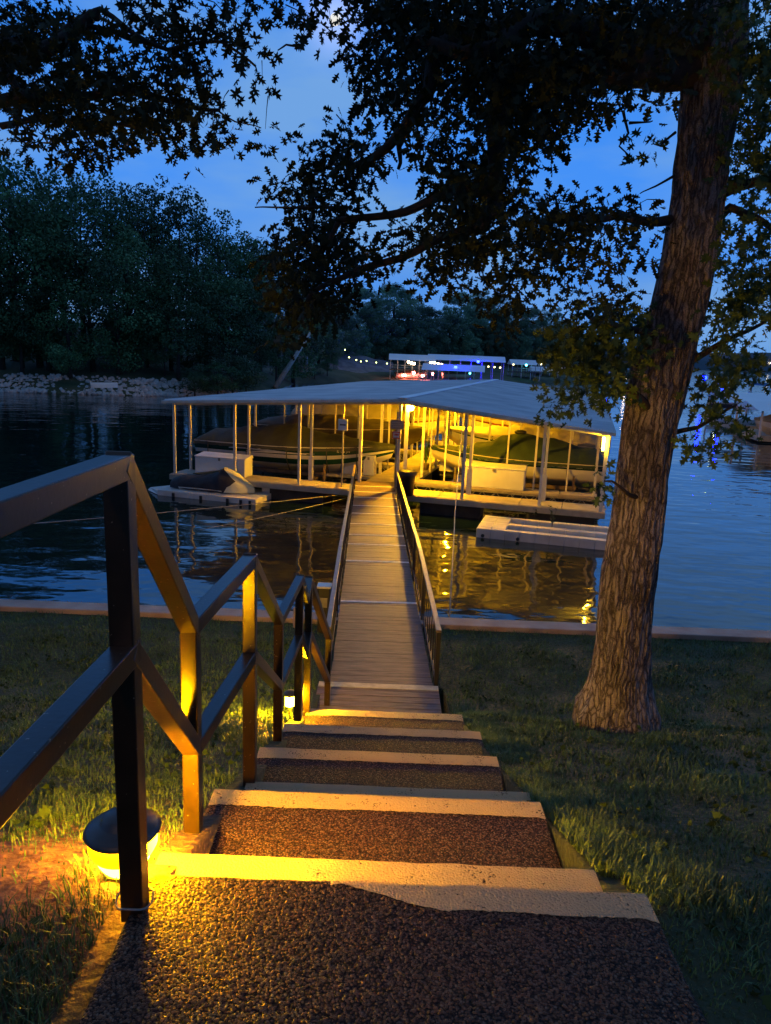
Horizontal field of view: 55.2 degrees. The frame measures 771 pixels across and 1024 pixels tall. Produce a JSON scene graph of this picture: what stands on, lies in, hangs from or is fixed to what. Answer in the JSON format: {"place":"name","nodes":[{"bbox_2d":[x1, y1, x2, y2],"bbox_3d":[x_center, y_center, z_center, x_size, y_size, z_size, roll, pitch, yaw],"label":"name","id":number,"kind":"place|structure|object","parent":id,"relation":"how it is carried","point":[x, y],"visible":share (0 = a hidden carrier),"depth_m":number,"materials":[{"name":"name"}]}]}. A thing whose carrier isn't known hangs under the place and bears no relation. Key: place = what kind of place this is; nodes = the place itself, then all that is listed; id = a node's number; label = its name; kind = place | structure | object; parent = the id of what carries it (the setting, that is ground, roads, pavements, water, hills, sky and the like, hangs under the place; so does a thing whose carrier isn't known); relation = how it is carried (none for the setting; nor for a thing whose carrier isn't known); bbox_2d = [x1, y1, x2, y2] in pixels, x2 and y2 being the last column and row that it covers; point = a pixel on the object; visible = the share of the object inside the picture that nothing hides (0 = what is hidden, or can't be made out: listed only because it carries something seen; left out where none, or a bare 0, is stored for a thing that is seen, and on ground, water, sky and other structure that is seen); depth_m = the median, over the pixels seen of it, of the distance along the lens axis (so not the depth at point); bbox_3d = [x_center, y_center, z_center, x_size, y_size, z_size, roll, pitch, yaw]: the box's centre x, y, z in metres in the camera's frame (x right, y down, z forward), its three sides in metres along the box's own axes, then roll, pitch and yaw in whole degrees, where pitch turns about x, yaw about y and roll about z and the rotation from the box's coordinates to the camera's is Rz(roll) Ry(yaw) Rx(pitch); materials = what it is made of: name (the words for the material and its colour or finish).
{"place":"outdoors","nodes":[
{"label":"outdoors","id":0,"kind":"place"},
{"bbox_2d":[0,324,627,395],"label":"bank ground","id":1,"kind":"structure","parent":0,"point":[145,372],"depth_m":79.77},
{"bbox_2d":[0,265,64,372],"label":"broadleaf tree","id":2,"kind":"object","parent":1,"relation":"on","point":[23,327],"visible":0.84,"depth_m":64.77,"materials":[{"name":"green plant"}]},
{"bbox_2d":[0,210,72,369],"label":"broadleaf tree","id":3,"kind":"object","parent":1,"relation":"on","point":[2,360],"visible":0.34,"depth_m":65.77,"materials":[{"name":"teal plant"}]},
{"bbox_2d":[0,144,80,361],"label":"broadleaf tree","id":4,"kind":"object","parent":1,"relation":"on","point":[7,195],"visible":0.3,"depth_m":66.05,"materials":[{"name":"teal plant"}]},
{"bbox_2d":[0,164,101,367],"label":"broadleaf tree","id":5,"kind":"object","parent":1,"relation":"on","point":[44,198],"visible":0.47,"depth_m":65.33,"materials":[{"name":"teal plant"}]},
{"bbox_2d":[0,216,106,370],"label":"broadleaf tree","id":6,"kind":"object","parent":1,"relation":"on","point":[34,256],"visible":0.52,"depth_m":64.96,"materials":[{"name":"teal plant"}]},
{"bbox_2d":[0,160,139,334],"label":"broadleaf tree","id":7,"kind":"object","parent":1,"relation":"on","point":[54,177],"visible":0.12,"depth_m":78.58,"materials":[{"name":"green plant"}]},
{"bbox_2d":[32,285,112,378],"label":"broadleaf tree","id":8,"kind":"object","parent":1,"relation":"on","point":[67,359],"visible":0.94,"depth_m":65.59,"materials":[{"name":"teal plant"}]},
{"bbox_2d":[4,176,156,350],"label":"broadleaf tree","id":9,"kind":"object","parent":1,"relation":"on","point":[73,194],"visible":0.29,"depth_m":71.77,"materials":[{"name":"green plant"}]},
{"bbox_2d":[32,228,144,371],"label":"broadleaf tree","id":10,"kind":"object","parent":1,"relation":"on","point":[96,268],"visible":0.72,"depth_m":65.35,"materials":[{"name":"green plant"}]},
{"bbox_2d":[55,170,171,338],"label":"broadleaf tree","id":11,"kind":"object","parent":1,"relation":"on","point":[110,192],"visible":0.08,"depth_m":83.99,"materials":[{"name":"green plant"}]},
{"bbox_2d":[70,278,162,374],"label":"broadleaf tree","id":12,"kind":"object","parent":1,"relation":"on","point":[117,365],"visible":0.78,"depth_m":67.37,"materials":[{"name":"teal plant"}]},
{"bbox_2d":[0,372,242,395],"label":"riprap rubble","id":13,"kind":"object","parent":1,"relation":"on","point":[162,379],"visible":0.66,"depth_m":66.07,"materials":[{"name":"stone"}]},
{"bbox_2d":[70,228,177,369],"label":"broadleaf tree","id":14,"kind":"object","parent":1,"relation":"on","point":[132,256],"visible":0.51,"depth_m":68.12,"materials":[{"name":"teal plant"}]},
{"bbox_2d":[90,183,188,351],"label":"broadleaf tree","id":15,"kind":"object","parent":1,"relation":"on","point":[133,217],"visible":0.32,"depth_m":76.88,"materials":[{"name":"teal plant"}]},
{"bbox_2d":[98,173,223,349],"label":"broadleaf tree","id":16,"kind":"object","parent":1,"relation":"on","point":[190,197],"visible":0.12,"depth_m":88.06,"materials":[{"name":"teal plant"}]},
{"bbox_2d":[113,244,218,370],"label":"broadleaf tree","id":17,"kind":"object","parent":1,"relation":"on","point":[171,275],"visible":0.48,"depth_m":70.15,"materials":[{"name":"green plant"}]},
{"bbox_2d":[132,285,220,380],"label":"broadleaf tree","id":18,"kind":"object","parent":1,"relation":"on","point":[177,343],"visible":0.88,"depth_m":67.89,"materials":[{"name":"green plant"}]},
{"bbox_2d":[126,197,230,357],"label":"broadleaf tree","id":19,"kind":"object","parent":1,"relation":"on","point":[173,216],"visible":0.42,"depth_m":78.93,"materials":[{"name":"green plant"}]},
{"bbox_2d":[168,316,209,374],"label":"broadleaf tree","id":20,"kind":"object","parent":1,"relation":"on","point":[187,362],"visible":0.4,"depth_m":71.32,"materials":[{"name":"teal plant"}]},
{"bbox_2d":[147,209,245,357],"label":"broadleaf tree","id":21,"kind":"object","parent":1,"relation":"on","point":[197,251],"visible":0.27,"depth_m":86.34,"materials":[{"name":"green plant"}]},
{"bbox_2d":[177,366,216,395],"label":"waterside bush","id":22,"kind":"object","parent":1,"relation":"on","point":[194,378],"visible":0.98,"depth_m":66.51,"materials":[{"name":"green plant"}]},
{"bbox_2d":[145,254,260,375],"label":"broadleaf tree","id":23,"kind":"object","parent":1,"relation":"on","point":[207,284],"visible":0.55,"depth_m":72.39,"materials":[{"name":"green plant"}]},
{"bbox_2d":[172,291,267,376],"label":"broadleaf tree","id":24,"kind":"object","parent":1,"relation":"on","point":[218,306],"visible":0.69,"depth_m":70.90,"materials":[{"name":"green plant"}]},
{"bbox_2d":[197,361,243,393],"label":"waterside bush","id":25,"kind":"object","parent":1,"relation":"on","point":[219,378],"visible":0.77,"depth_m":67.74,"materials":[{"name":"green plant"}]},
{"bbox_2d":[165,208,277,319],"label":"broadleaf tree","id":26,"kind":"object","parent":1,"relation":"on","point":[226,227],"visible":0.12,"depth_m":92.27,"materials":[{"name":"green plant"}]},
{"bbox_2d":[199,353,262,393],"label":"waterside bush","id":27,"kind":"object","parent":1,"relation":"on","point":[241,360],"visible":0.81,"depth_m":68.66,"materials":[{"name":"green plant"}]},
{"bbox_2d":[187,265,279,364],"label":"broadleaf tree","id":28,"kind":"object","parent":1,"relation":"on","point":[259,294],"visible":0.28,"depth_m":76.63,"materials":[{"name":"green plant"}]},
{"bbox_2d":[211,313,257,378],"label":"broadleaf tree","id":29,"kind":"object","parent":1,"relation":"on","point":[246,320],"visible":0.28,"depth_m":74.31,"materials":[{"name":"teal plant"}]},
{"bbox_2d":[187,229,282,356],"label":"broadleaf tree","id":30,"kind":"object","parent":1,"relation":"on","point":[247,257],"visible":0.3,"depth_m":87.24,"materials":[{"name":"green plant"}]},
{"bbox_2d":[220,358,268,391],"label":"waterside bush","id":31,"kind":"object","parent":1,"relation":"on","point":[243,369],"visible":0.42,"depth_m":71.22,"materials":[{"name":"green plant"}]},
{"bbox_2d":[222,279,299,377],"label":"broadleaf tree","id":32,"kind":"object","parent":1,"relation":"on","point":[271,335],"visible":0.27,"depth_m":80.32,"materials":[{"name":"green plant"}]},
{"bbox_2d":[231,240,300,372],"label":"broadleaf tree","id":33,"kind":"object","parent":1,"relation":"on","point":[265,249],"visible":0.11,"depth_m":91.11,"materials":[{"name":"green plant"}]},
{"bbox_2d":[259,330,295,381],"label":"broadleaf tree","id":34,"kind":"object","parent":1,"relation":"on","point":[277,363],"visible":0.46,"depth_m":85.55,"materials":[{"name":"green plant"}]},
{"bbox_2d":[273,332,310,388],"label":"leaning tree","id":35,"kind":"object","parent":1,"relation":"on","point":[279,380],"visible":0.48,"depth_m":83.57,"materials":[{"name":"brown plant"}]},
{"bbox_2d":[262,291,332,383],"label":"broadleaf tree","id":36,"kind":"object","parent":1,"relation":"on","point":[295,369],"visible":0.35,"depth_m":97.23,"materials":[{"name":"teal plant"}]},
{"bbox_2d":[275,268,339,371],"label":"broadleaf tree","id":37,"kind":"object","parent":1,"relation":"on","point":[316,342],"visible":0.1,"depth_m":109.57,"materials":[{"name":"teal plant"}]},
{"bbox_2d":[319,326,348,362],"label":"broadleaf tree","id":38,"kind":"object","parent":1,"relation":"on","point":[338,352],"visible":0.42,"depth_m":122.66,"materials":[{"name":"green plant"}]},
{"bbox_2d":[325,304,364,356],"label":"broadleaf tree","id":39,"kind":"object","parent":1,"relation":"on","point":[351,325],"visible":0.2,"depth_m":129.29,"materials":[{"name":"green plant"}]},
{"bbox_2d":[330,287,385,351],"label":"broadleaf tree","id":40,"kind":"object","parent":1,"relation":"on","point":[365,293],"visible":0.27,"depth_m":143.71,"materials":[{"name":"green plant"}]},
{"bbox_2d":[352,309,386,355],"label":"broadleaf tree","id":41,"kind":"object","parent":1,"relation":"on","point":[366,314],"visible":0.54,"depth_m":142.84,"materials":[{"name":"green plant"}]},
{"bbox_2d":[359,294,390,345],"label":"broadleaf tree","id":42,"kind":"object","parent":1,"relation":"on","point":[381,307],"visible":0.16,"depth_m":150.63,"materials":[{"name":"green plant"}]},
{"bbox_2d":[364,327,389,358],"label":"broadleaf tree","id":43,"kind":"object","parent":1,"relation":"on","point":[383,339],"visible":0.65,"depth_m":143.21,"materials":[{"name":"green plant"}]},
{"bbox_2d":[365,312,409,360],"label":"broadleaf tree","id":44,"kind":"object","parent":1,"relation":"on","point":[383,322],"visible":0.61,"depth_m":144.97,"materials":[{"name":"green plant"}]},
{"bbox_2d":[354,282,425,342],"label":"broadleaf tree","id":45,"kind":"object","parent":1,"relation":"on","point":[399,294],"visible":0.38,"depth_m":152.00,"materials":[{"name":"green plant"}]},
{"bbox_2d":[392,322,415,360],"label":"broadleaf tree","id":46,"kind":"object","parent":1,"relation":"on","point":[407,347],"visible":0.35,"depth_m":150.13,"materials":[{"name":"green plant"}]},
{"bbox_2d":[387,308,437,360],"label":"broadleaf tree","id":47,"kind":"object","parent":1,"relation":"on","point":[415,322],"visible":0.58,"depth_m":150.12,"materials":[{"name":"green plant"}]},
{"bbox_2d":[409,315,449,354],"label":"broadleaf tree","id":48,"kind":"object","parent":1,"relation":"on","point":[432,349],"visible":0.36,"depth_m":154.25,"materials":[{"name":"green plant"}]},
{"bbox_2d":[409,305,450,350],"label":"broadleaf tree","id":49,"kind":"object","parent":1,"relation":"on","point":[428,310],"visible":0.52,"depth_m":153.80,"materials":[{"name":"green plant"}]},
{"bbox_2d":[438,313,468,354],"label":"broadleaf tree","id":50,"kind":"object","parent":1,"relation":"on","point":[449,318],"visible":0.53,"depth_m":161.65,"materials":[{"name":"green plant"}]},
{"bbox_2d":[450,326,473,361],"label":"broadleaf tree","id":51,"kind":"object","parent":1,"relation":"on","point":[463,343],"visible":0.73,"depth_m":162.59,"materials":[{"name":"green plant"}]},
{"bbox_2d":[437,291,489,351],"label":"broadleaf tree","id":52,"kind":"object","parent":1,"relation":"on","point":[468,308],"visible":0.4,"depth_m":167.80,"materials":[{"name":"green plant"}]},
{"bbox_2d":[455,311,493,355],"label":"broadleaf tree","id":53,"kind":"object","parent":1,"relation":"on","point":[478,330],"visible":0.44,"depth_m":166.78,"materials":[{"name":"green plant"}]},
{"bbox_2d":[465,337,483,364],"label":"broadleaf tree","id":54,"kind":"object","parent":1,"relation":"on","point":[477,340],"visible":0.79,"depth_m":159.92,"materials":[{"name":"green plant"}]},
{"bbox_2d":[456,290,509,353],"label":"broadleaf tree","id":55,"kind":"object","parent":1,"relation":"on","point":[486,301],"visible":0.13,"depth_m":171.67,"materials":[{"name":"green plant"}]},
{"bbox_2d":[480,327,505,363],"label":"broadleaf tree","id":56,"kind":"object","parent":1,"relation":"on","point":[490,340],"visible":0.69,"depth_m":166.32,"materials":[{"name":"green plant"}]},
{"bbox_2d":[512,333,532,366],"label":"broadleaf tree","id":57,"kind":"object","parent":1,"relation":"on","point":[524,347],"visible":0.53,"depth_m":172.60,"materials":[{"name":"green plant"}]},
{"bbox_2d":[517,319,543,365],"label":"broadleaf tree","id":58,"kind":"object","parent":1,"relation":"on","point":[527,332],"visible":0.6,"depth_m":177.37,"materials":[{"name":"green plant"}]},
{"bbox_2d":[522,306,554,359],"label":"broadleaf tree","id":59,"kind":"object","parent":1,"relation":"on","point":[536,312],"visible":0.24,"depth_m":182.24,"materials":[{"name":"green plant"}]},
{"bbox_2d":[329,351,392,372],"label":"stony slope","id":60,"kind":"structure","parent":0,"point":[346,363],"depth_m":127.30,"materials":[{"name":"grey stone"}]},
{"bbox_2d":[290,404,454,442],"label":"ceiling","id":61,"kind":"structure","parent":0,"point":[374,411],"depth_m":32.66,"materials":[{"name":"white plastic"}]},
{"bbox_2d":[0,366,770,630],"bbox_3d":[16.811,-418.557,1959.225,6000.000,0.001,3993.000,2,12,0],"label":"lake water","id":62,"kind":"structure","parent":0,"point":[715,564],"depth_m":18.79,"materials":[{"name":"blue liquid"}]},
{"bbox_2d":[148,485,270,504],"bbox_3d":[-5.581,-0.652,23.203,4.016,0.470,1.597,6,13,16],"label":"jet ski float","id":63,"kind":"object","parent":62,"relation":"on","point":[260,495],"visible":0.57,"depth_m":22.57,"materials":[{"name":"plastic"}]},
{"bbox_2d":[170,467,254,493],"bbox_3d":[-5.342,-1.061,23.077,2.750,0.760,1.043,6,13,17],"label":"jet ski","id":64,"kind":"object","parent":63,"relation":"on","point":[225,480],"visible":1,"depth_m":22.71},
{"bbox_2d":[161,379,615,527],"bbox_3d":[2.389,-3.657,31.588,13.504,3.580,21.795,6,13,15],"label":"boat dock","id":65,"kind":"object","parent":62,"relation":"on","point":[502,400],"visible":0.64,"depth_m":22.84,"materials":[{"name":"metal"}]},
{"bbox_2d":[34,495,336,523],"bbox_3d":[-5.353,-0.044,18.082,0.020,0.546,11.344,14,17,42],"label":"mooring cable","id":66,"kind":"object","parent":65,"relation":"attached to","point":[186,510],"visible":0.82,"depth_m":18.73,"materials":[{"name":"metal"}]},
{"bbox_2d":[194,451,252,477],"bbox_3d":[-5.215,-1.534,23.778,1.790,0.658,0.638,6,13,15],"label":"dock box","id":67,"kind":"object","parent":65,"relation":"on","point":[205,461],"visible":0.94,"depth_m":23.57,"materials":[{"name":"plastic"}]},
{"bbox_2d":[193,423,395,479],"bbox_3d":[-2.999,-2.188,25.712,7.019,1.812,2.435,6,13,15],"label":"motorboat","id":68,"kind":"object","parent":65,"relation":"on","point":[273,448],"visible":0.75,"depth_m":24.90,"materials":[{"name":"white paint"}]},
{"bbox_2d":[252,414,422,450],"bbox_3d":[-1.776,-3.060,29.900,6.912,1.780,2.479,6,13,15],"label":"motorboat","id":69,"kind":"object","parent":65,"relation":"on","point":[324,423],"visible":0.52,"depth_m":28.94,"materials":[{"name":"beige fabric"}]},
{"bbox_2d":[338,405,347,486],"bbox_3d":[-1.289,-1.976,22.189,0.300,2.500,0.088,6,13,15],"label":"sign post","id":70,"kind":"object","parent":65,"relation":"on","point":[343,424],"visible":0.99,"depth_m":22.04,"materials":[{"name":"metal"}]},
{"bbox_2d":[363,455,376,475],"bbox_3d":[-0.524,-1.611,24.863,0.420,0.717,0.408,6,13,15],"label":"dock box","id":71,"kind":"object","parent":65,"relation":"on","point":[369,465],"visible":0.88,"depth_m":24.72,"materials":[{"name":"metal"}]},
{"bbox_2d":[327,465,441,685],"bbox_3d":[-0.183,0.258,15.854,1.332,1.162,15.030,2,12,-2],"label":"gangway","id":72,"kind":"object","parent":65,"relation":"on","point":[380,638],"visible":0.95,"depth_m":11.40,"materials":[{"name":"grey wood"}]},
{"bbox_2d":[390,412,403,489],"bbox_3d":[0.307,-1.731,21.590,0.400,2.400,0.090,6,13,15],"label":"sign post","id":73,"kind":"object","parent":65,"relation":"on","point":[397,424],"visible":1,"depth_m":21.43,"materials":[{"name":"metal"}]},
{"bbox_2d":[398,469,416,495],"bbox_3d":[0.625,-0.854,21.582,0.550,0.715,0.546,2,12,0],"label":"trash bin","id":74,"kind":"object","parent":65,"relation":"on","point":[407,477],"visible":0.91,"depth_m":21.39,"materials":[{"name":"black plastic"}]},
{"bbox_2d":[464,461,526,490],"bbox_3d":[3.460,-1.160,23.469,1.990,0.738,0.608,6,13,15],"label":"dock box","id":75,"kind":"object","parent":65,"relation":"on","point":[499,475],"visible":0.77,"depth_m":23.22,"materials":[{"name":"plastic"}]},
{"bbox_2d":[428,430,603,490],"bbox_3d":[4.375,-1.845,25.199,6.000,1.937,2.289,6,13,15],"label":"motorboat","id":76,"kind":"object","parent":65,"relation":"on","point":[522,447],"visible":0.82,"depth_m":24.25,"materials":[{"name":"green plastic"}]},
{"bbox_2d":[449,423,605,456],"bbox_3d":[5.425,-2.637,29.138,6.302,1.741,2.392,6,13,15],"label":"motorboat","id":77,"kind":"object","parent":65,"relation":"on","point":[580,439],"visible":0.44,"depth_m":28.40,"materials":[{"name":"beige fabric"}]},
{"bbox_2d":[460,414,610,455],"bbox_3d":[6.612,-3.536,32.964,6.706,1.873,2.492,6,13,15],"label":"cabin cruiser","id":78,"kind":"object","parent":65,"relation":"on","point":[486,421],"visible":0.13,"depth_m":32.69,"materials":[{"name":"plastic"}]},
{"bbox_2d":[389,354,435,380],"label":"boat dock","id":79,"kind":"object","parent":62,"relation":"on","point":[412,357],"visible":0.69,"depth_m":119.19,"materials":[{"name":"metal"}]},
{"bbox_2d":[421,363,484,379],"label":"boat dock","id":80,"kind":"object","parent":62,"relation":"on","point":[450,367],"visible":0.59,"depth_m":113.13,"materials":[{"name":"white paint"}]},
{"bbox_2d":[442,371,475,379],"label":"motorboat","id":81,"kind":"object","parent":80,"relation":"on","point":[460,375],"visible":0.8,"depth_m":114.27,"materials":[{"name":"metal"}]},
{"bbox_2d":[427,354,505,379],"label":"boat dock","id":82,"kind":"object","parent":62,"relation":"on","point":[460,358],"visible":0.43,"depth_m":128.86,"materials":[{"name":"white paint"}]},
{"bbox_2d":[507,359,541,380],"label":"boat dock","id":83,"kind":"object","parent":62,"relation":"on","point":[523,362],"visible":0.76,"depth_m":145.18,"materials":[{"name":"metal"}]},
{"bbox_2d":[476,515,608,549],"bbox_3d":[4.185,0.590,19.532,3.345,0.360,1.778,6,13,15],"label":"empty float","id":84,"kind":"object","parent":62,"relation":"on","point":[534,531],"visible":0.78,"depth_m":19.14,"materials":[{"name":"plastic"}]},
{"bbox_2d":[706,392,770,428],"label":"side boat dock","id":85,"kind":"object","parent":62,"relation":"on","point":[761,397],"visible":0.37,"depth_m":54.37,"materials":[{"name":"white paint"}]},
{"bbox_2d":[735,401,770,441],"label":"side boat dock","id":86,"kind":"object","parent":62,"relation":"on","point":[760,406],"visible":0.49,"depth_m":46.58,"materials":[{"name":"white paint"}]},
{"bbox_2d":[754,414,770,434],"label":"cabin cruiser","id":87,"kind":"object","parent":62,"relation":"on","point":[766,426],"visible":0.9,"depth_m":46.39,"materials":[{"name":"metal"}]},
{"bbox_2d":[0,610,770,1023],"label":"lawn ground","id":88,"kind":"structure","parent":0,"point":[80,993],"depth_m":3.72,"materials":[{"name":"green plant"}]},
{"bbox_2d":[83,806,160,882],"bbox_3d":[-0.817,1.050,2.300,0.230,0.262,0.230,2,12,0],"label":"path light","id":89,"kind":"object","parent":88,"relation":"on","point":[100,837],"visible":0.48,"depth_m":2.23,"materials":[{"name":"black plastic"}]},
{"bbox_2d":[0,0,343,179],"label":"maple tree","id":90,"kind":"object","parent":88,"relation":"on","point":[24,45],"visible":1,"depth_m":3.99,"materials":[{"name":"green plant"}]},
{"bbox_2d":[317,582,331,632],"bbox_3d":[-0.868,1.354,10.412,0.200,0.687,0.200,2,12,0],"label":"meter pedestal","id":91,"kind":"object","parent":88,"relation":"on","point":[324,590],"visible":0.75,"depth_m":10.29,"materials":[{"name":"plastic"}]},
{"bbox_2d":[0,599,770,642],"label":"seawall","id":92,"kind":"object","parent":88,"relation":"on","point":[446,623],"visible":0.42,"depth_m":10.76,"materials":[{"name":"concrete"}]},
{"bbox_2d":[449,418,463,616],"bbox_3d":[1.543,-0.504,15.842,0.064,2.214,10.125,4,12,6],"label":"steel stay","id":93,"kind":"object","parent":92,"relation":"attached to","point":[454,527],"visible":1,"depth_m":15.41,"materials":[{"name":"grey metal"}]},
{"bbox_2d":[79,681,706,1023],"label":"concrete stairs","id":94,"kind":"structure","parent":88,"relation":"on","point":[383,854],"depth_m":2.10,"materials":[{"name":"concrete"}]},
{"bbox_2d":[0,451,331,921],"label":"handrail","id":95,"kind":"object","parent":94,"relation":"on","point":[122,671],"visible":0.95,"depth_m":2.00,"materials":[{"name":"brown paint"}]},
{"bbox_2d":[227,0,770,734],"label":"oak tree","id":96,"kind":"object","parent":88,"relation":"on","point":[705,58],"visible":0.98,"depth_m":5.21,"materials":[{"name":"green plant"}]},
{"bbox_2d":[0,0,770,352],"label":"sky","id":97,"kind":"structure","parent":0,"point":[305,84],"materials":[{"name":"blue"}]},
{"bbox_2d":[473,349,770,371],"bbox_3d":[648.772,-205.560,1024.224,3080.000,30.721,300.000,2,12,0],"label":"distant hills","id":98,"kind":"structure","parent":0,"point":[703,361],"depth_m":901.14,"materials":[{"name":"green plant"}]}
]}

